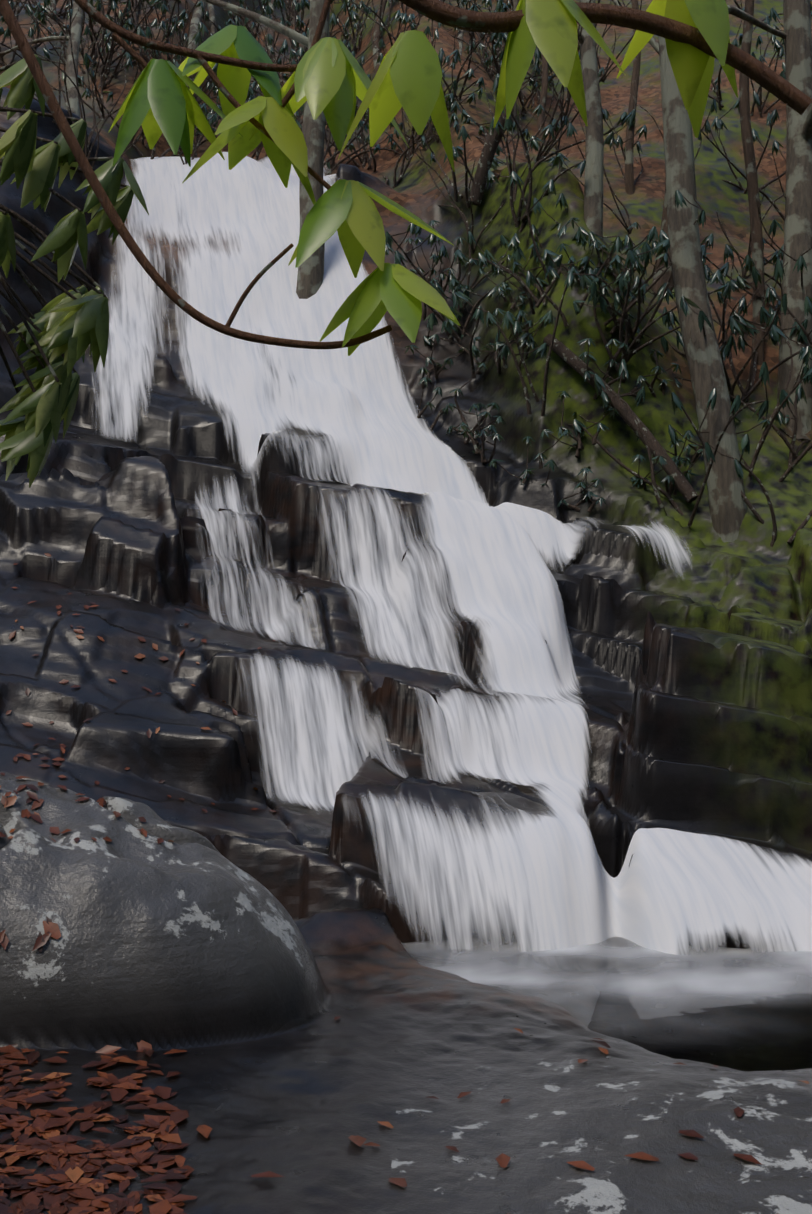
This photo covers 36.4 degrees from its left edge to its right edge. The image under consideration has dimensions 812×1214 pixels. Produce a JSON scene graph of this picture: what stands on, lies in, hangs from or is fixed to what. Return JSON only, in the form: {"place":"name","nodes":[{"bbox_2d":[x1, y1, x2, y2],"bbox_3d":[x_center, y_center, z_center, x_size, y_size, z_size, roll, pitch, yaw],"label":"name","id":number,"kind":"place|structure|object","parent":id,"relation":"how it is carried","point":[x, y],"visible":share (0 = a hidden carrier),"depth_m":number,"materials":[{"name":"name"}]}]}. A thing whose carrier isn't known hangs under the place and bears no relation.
{"place":"outdoors","nodes":[
{"label":"outdoors","id":0,"kind":"place"},
{"bbox_2d":[0,0,811,1213],"bbox_3d":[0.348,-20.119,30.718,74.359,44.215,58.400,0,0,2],"label":"rocky hillside","id":1,"kind":"structure","parent":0,"point":[236,946],"depth_m":6.83,"materials":[{"name":"grey stone"}]},
{"bbox_2d":[0,54,148,487],"bbox_3d":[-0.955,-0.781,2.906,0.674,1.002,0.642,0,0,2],"label":"shrub","id":2,"kind":"object","parent":1,"relation":"on","point":[71,329],"depth_m":2.83,"materials":[{"name":"green plant"}]},
{"bbox_2d":[0,553,808,1213],"bbox_3d":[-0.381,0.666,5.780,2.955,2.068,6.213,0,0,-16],"label":"fallen leaves","id":3,"kind":"object","parent":1,"relation":"on","point":[50,1185],"visible":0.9,"depth_m":3.45,"materials":[{"name":"brown plant"}]},
{"bbox_2d":[45,0,764,365],"bbox_3d":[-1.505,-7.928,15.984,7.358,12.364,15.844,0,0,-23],"label":"tree trunks","id":4,"kind":"object","parent":1,"relation":"on","point":[749,166],"visible":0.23,"depth_m":10.92,"materials":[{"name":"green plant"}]},
{"bbox_2d":[0,0,811,506],"bbox_3d":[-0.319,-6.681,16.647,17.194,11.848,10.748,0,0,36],"label":"shrub leaves","id":5,"kind":"object","parent":1,"relation":"on","point":[636,260],"visible":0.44,"depth_m":10.34,"materials":[{"name":"green plant"}]},
{"bbox_2d":[0,0,811,546],"bbox_3d":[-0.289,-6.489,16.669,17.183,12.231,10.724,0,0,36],"label":"shrub stems","id":6,"kind":"object","parent":1,"relation":"on","point":[618,322],"visible":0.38,"depth_m":10.55,"materials":[{"name":"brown plant"}]},
{"bbox_2d":[0,0,811,355],"bbox_3d":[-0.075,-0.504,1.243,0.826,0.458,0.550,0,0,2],"label":"tree branch","id":7,"kind":"object","parent":1,"relation":"attached to","point":[330,79],"depth_m":1.34,"materials":[{"name":"green plant"}]},
{"bbox_2d":[0,0,811,541],"bbox_3d":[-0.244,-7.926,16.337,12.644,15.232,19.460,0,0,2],"label":"tree","id":8,"kind":"object","parent":1,"relation":"on","point":[728,506],"depth_m":10.39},
{"bbox_2d":[91,152,811,954],"bbox_3d":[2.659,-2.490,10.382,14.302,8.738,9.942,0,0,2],"label":"water cascade","id":9,"kind":"object","parent":1,"relation":"on","point":[543,882],"visible":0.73,"depth_m":8.20,"materials":[{"name":"liquid"}]},
{"bbox_2d":[401,935,811,1071],"bbox_3d":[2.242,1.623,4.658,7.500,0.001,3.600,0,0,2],"label":"water pool","id":10,"kind":"structure","parent":1,"relation":"on","point":[747,1010],"depth_m":5.22,"materials":[{"name":"white liquid"}]}
]}

